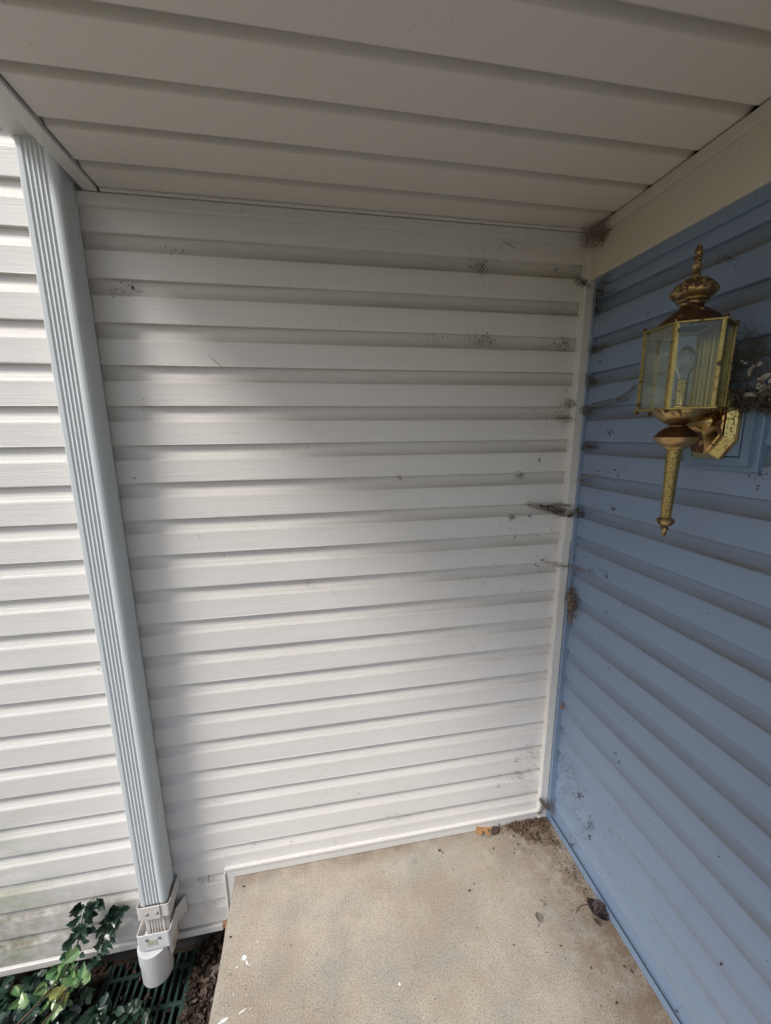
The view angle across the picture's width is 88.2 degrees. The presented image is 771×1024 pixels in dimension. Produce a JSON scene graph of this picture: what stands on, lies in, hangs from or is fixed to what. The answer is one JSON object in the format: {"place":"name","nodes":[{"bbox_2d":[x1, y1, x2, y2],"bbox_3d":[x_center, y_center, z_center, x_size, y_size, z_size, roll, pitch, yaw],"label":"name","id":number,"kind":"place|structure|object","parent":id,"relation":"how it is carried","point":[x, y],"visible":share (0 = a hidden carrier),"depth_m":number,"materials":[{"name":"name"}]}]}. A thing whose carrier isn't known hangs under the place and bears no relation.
{"place":"outdoors","nodes":[
{"label":"outdoors","id":0,"kind":"place"},
{"bbox_2d":[3,930,224,1023],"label":"ground","id":1,"kind":"structure","parent":0,"point":[99,975],"depth_m":1.55,"materials":[{"name":"brown plant"}]},
{"bbox_2d":[0,969,53,1023],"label":"ivy clump","id":2,"kind":"object","parent":1,"relation":"on","point":[17,1015],"visible":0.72,"depth_m":1.36,"materials":[{"name":"green plant"}]},
{"bbox_2d":[7,947,90,1023],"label":"leafy shoot","id":3,"kind":"object","parent":1,"relation":"on","point":[58,971],"visible":1,"depth_m":1.23,"materials":[{"name":"green plant"}]},
{"bbox_2d":[39,964,79,1023],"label":"leafy shoot","id":4,"kind":"object","parent":1,"relation":"on","point":[53,1003],"visible":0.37,"depth_m":1.33,"materials":[{"name":"green plant"}]},
{"bbox_2d":[35,973,99,1023],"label":"ivy clump","id":5,"kind":"object","parent":1,"relation":"on","point":[73,1013],"visible":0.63,"depth_m":1.38,"materials":[{"name":"green plant"}]},
{"bbox_2d":[76,992,152,1023],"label":"ivy clump","id":6,"kind":"object","parent":1,"relation":"on","point":[132,1010],"visible":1,"depth_m":1.37,"materials":[{"name":"green plant"}]},
{"bbox_2d":[103,952,191,1023],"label":"drain basin","id":7,"kind":"object","parent":1,"relation":"in","point":[159,991],"visible":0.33,"depth_m":1.60,"materials":[{"name":"plastic"}]},
{"bbox_2d":[95,947,197,1023],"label":"drain grate","id":8,"kind":"object","parent":7,"relation":"on","point":[131,978],"visible":0.59,"depth_m":1.48,"materials":[{"name":"green plastic"}]},
{"bbox_2d":[207,947,222,1023],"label":"gravel","id":9,"kind":"structure","parent":1,"relation":"on","point":[212,976],"depth_m":1.50,"materials":[{"name":"stone"}]},
{"bbox_2d":[0,127,594,983],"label":"white siding wall","id":10,"kind":"structure","parent":1,"relation":"on","point":[356,675],"depth_m":1.33,"materials":[{"name":"plastic"}]},
{"bbox_2d":[0,102,32,139],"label":"rain gutter","id":11,"kind":"object","parent":10,"relation":"attached to","point":[11,125],"visible":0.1,"depth_m":0.91,"materials":[{"name":"white plastic"}]},
{"bbox_2d":[53,898,104,992],"bbox_3d":[-1.081,1.494,1.388,0.133,0.272,0.163,6,13,30],"label":"ivy vine","id":12,"kind":"object","parent":10,"relation":"attached to","point":[88,912],"visible":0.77,"depth_m":1.40,"materials":[{"name":"green plant"}]},
{"bbox_2d":[13,135,187,954],"bbox_3d":[-0.821,0.350,1.225,0.136,2.548,0.111,-3,11,-10],"label":"downspout","id":13,"kind":"object","parent":10,"relation":"attached to","point":[50,200],"visible":0.96,"depth_m":1.14,"materials":[{"name":"white metal"}]},
{"bbox_2d":[137,931,173,987],"bbox_3d":[-0.835,1.617,1.449,0.105,0.139,0.105,-3,11,-10],"label":"drain pipe","id":14,"kind":"object","parent":13,"relation":"attached to","point":[156,965],"visible":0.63,"depth_m":1.41,"materials":[{"name":"white plastic"}]},
{"bbox_2d":[86,904,129,970],"bbox_3d":[-0.992,1.531,1.424,0.164,0.254,0.053,-5,12,-23],"label":"ivy vine","id":15,"kind":"object","parent":10,"relation":"attached to","point":[110,922],"visible":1,"depth_m":1.42,"materials":[{"name":"green plant"}]},
{"bbox_2d":[6,233,579,904],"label":"dirt flecks","id":16,"kind":"object","parent":10,"relation":"attached to","point":[400,477],"visible":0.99,"depth_m":1.34,"materials":[{"name":"grey soil"}]},
{"bbox_2d":[0,0,770,238],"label":"porch ceiling","id":17,"kind":"structure","parent":10,"relation":"attached to","point":[579,114],"depth_m":0.77,"materials":[{"name":"beige plastic"}]},
{"bbox_2d":[0,73,97,190],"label":"fascia board","id":18,"kind":"object","parent":17,"relation":"attached to","point":[13,102],"visible":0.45,"depth_m":0.85,"materials":[{"name":"white plastic"}]},
{"bbox_2d":[576,214,612,252],"bbox_3d":[0.657,-0.875,1.252,0.085,0.092,0.121,-3,11,-10],"label":"cobweb","id":19,"kind":"object","parent":17,"relation":"attached to","point":[591,235],"visible":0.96,"depth_m":1.25},
{"bbox_2d":[537,797,555,814],"bbox_3d":[0.681,1.258,1.689,0.068,0.090,0.049,-3,11,-10],"label":"cobweb","id":20,"kind":"object","parent":10,"relation":"attached to","point":[547,807],"visible":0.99,"depth_m":1.69},
{"bbox_2d":[525,502,572,516],"bbox_3d":[0.592,-0.006,1.446,0.184,0.068,0.026,-3,11,-10],"label":"cobweb","id":21,"kind":"object","parent":10,"relation":"attached to","point":[541,506],"visible":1,"depth_m":1.45},
{"bbox_2d":[542,560,589,572],"bbox_3d":[0.670,0.200,1.462,0.182,0.038,0.089,8,14,38],"label":"cobweb","id":22,"kind":"object","parent":10,"relation":"attached to","point":[565,566],"visible":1,"depth_m":1.48},
{"bbox_2d":[557,398,576,422],"bbox_3d":[0.627,-0.351,1.386,0.075,0.086,0.030,-3,11,-10],"label":"cobweb","id":23,"kind":"object","parent":10,"relation":"attached to","point":[569,404],"visible":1,"depth_m":1.39},
{"bbox_2d":[568,507,580,517],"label":"cobweb","id":24,"kind":"object","parent":10,"relation":"attached to","point":[576,511],"visible":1,"depth_m":1.44},
{"bbox_2d":[574,276,588,288],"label":"cobweb","id":25,"kind":"object","parent":10,"relation":"attached to","point":[582,281],"visible":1,"depth_m":1.31},
{"bbox_2d":[588,342,606,354],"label":"cobweb","id":26,"kind":"object","parent":10,"relation":"attached to","point":[590,351],"visible":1,"depth_m":1.31},
{"bbox_2d":[209,819,673,1023],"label":"porch floor","id":27,"kind":"structure","parent":1,"relation":"on","point":[356,938],"depth_m":1.30,"materials":[{"name":"beige concrete"}]},
{"bbox_2d":[229,827,666,1023],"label":"loose grit","id":28,"kind":"object","parent":27,"relation":"on","point":[439,850],"visible":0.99,"depth_m":1.43,"materials":[{"name":"brown soil"}]},
{"bbox_2d":[475,826,491,836],"bbox_3d":[0.412,1.324,1.675,0.074,0.035,0.070,2,11,15],"label":"dead leaf","id":29,"kind":"object","parent":27,"relation":"on","point":[479,830],"visible":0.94,"depth_m":1.66,"materials":[{"name":"orange plant"}]},
{"bbox_2d":[491,826,498,834],"bbox_3d":[0.458,1.335,1.664,0.045,0.011,0.031,-3,11,-10],"label":"dead leaf","id":30,"kind":"object","parent":27,"relation":"on","point":[494,829],"visible":1,"depth_m":1.67,"materials":[{"name":"brown plant"}]},
{"bbox_2d":[535,901,544,922],"bbox_3d":[0.536,1.394,1.386,0.025,0.012,0.071,6,13,32],"label":"bark flake","id":31,"kind":"object","parent":27,"relation":"on","point":[538,915],"visible":1,"depth_m":1.37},
{"bbox_2d":[485,817,642,986],"bbox_3d":[0.689,1.369,1.507,0.269,0.044,0.610,-8,13,-35],"label":"debris heap","id":32,"kind":"object","parent":27,"relation":"on","point":[524,830],"visible":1,"depth_m":1.66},
{"bbox_2d":[576,897,600,925],"bbox_3d":[0.712,1.386,1.389,0.080,0.020,0.075,7,13,33],"label":"dead leaf","id":33,"kind":"object","parent":27,"relation":"on","point":[597,921],"visible":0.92,"depth_m":1.36,"materials":[{"name":"brown plant"}]},
{"bbox_2d":[588,898,609,920],"bbox_3d":[0.735,1.377,1.377,0.053,0.033,0.066,-7,12,-28],"label":"dead leaf","id":34,"kind":"object","parent":27,"relation":"on","point":[597,907],"visible":1,"depth_m":1.37,"materials":[{"name":"brown plant"}]},
{"bbox_2d":[546,183,770,1023],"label":"blue siding wall","id":35,"kind":"structure","parent":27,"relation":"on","point":[689,778],"depth_m":1.10,"materials":[{"name":"plastic"}]},
{"bbox_2d":[564,582,580,626],"bbox_3d":[0.697,0.350,1.503,0.032,0.192,0.107,-3,11,-10],"label":"mud nest","id":36,"kind":"object","parent":35,"relation":"attached to","point":[571,601],"visible":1,"depth_m":1.49,"materials":[{"name":"brown soil"}]},
{"bbox_2d":[574,472,597,485],"bbox_3d":[0.695,-0.112,1.375,0.028,0.056,0.114,-3,11,-10],"label":"cobweb","id":37,"kind":"object","parent":35,"relation":"attached to","point":[586,479],"visible":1,"depth_m":1.37},
{"bbox_2d":[578,438,597,449],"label":"cobweb","id":38,"kind":"object","parent":35,"relation":"attached to","point":[586,444],"visible":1,"depth_m":1.37},
{"bbox_2d":[584,374,599,391],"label":"cobweb","id":39,"kind":"object","parent":35,"relation":"attached to","point":[588,377],"visible":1,"depth_m":1.34},
{"bbox_2d":[592,274,617,318],"bbox_3d":[0.691,-0.675,1.258,0.038,0.131,0.100,-3,11,-10],"label":"cobweb","id":40,"kind":"object","parent":35,"relation":"attached to","point":[597,297],"visible":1,"depth_m":1.28},
{"bbox_2d":[579,384,637,415],"bbox_3d":[0.702,-0.348,1.272,0.031,0.085,0.248,-3,11,-10],"label":"cobweb","id":41,"kind":"object","parent":35,"relation":"attached to","point":[607,404],"visible":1,"depth_m":1.27},
{"bbox_2d":[541,249,770,1012],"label":"dirt flecks","id":42,"kind":"object","parent":35,"relation":"attached to","point":[606,613],"visible":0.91,"depth_m":1.36,"materials":[{"name":"black soil"}]},
{"bbox_2d":[591,116,770,280],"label":"frieze board","id":43,"kind":"object","parent":35,"relation":"attached to","point":[735,170],"visible":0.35,"depth_m":0.96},
{"bbox_2d":[634,244,742,535],"bbox_3d":[0.673,-0.253,0.898,0.178,0.632,0.179,-3,11,-10],"label":"wall lantern","id":44,"kind":"object","parent":35,"relation":"attached to","point":[706,429],"depth_m":0.88,"materials":[{"name":"gold metal"}]},
{"bbox_2d":[684,374,770,472],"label":"mounting block","id":45,"kind":"structure","parent":35,"relation":"attached to","point":[748,452],"depth_m":0.86,"materials":[{"name":"blue plastic"}]},
{"bbox_2d":[699,322,770,419],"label":"old nest","id":46,"kind":"object","parent":45,"relation":"on","point":[767,404],"visible":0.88,"depth_m":0.84,"materials":[{"name":"black plant"}]},
{"bbox_2d":[697,360,770,410],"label":"husk cluster","id":47,"kind":"object","parent":46,"relation":"on","point":[759,384],"visible":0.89,"depth_m":0.82,"materials":[{"name":"plant"}]}
]}

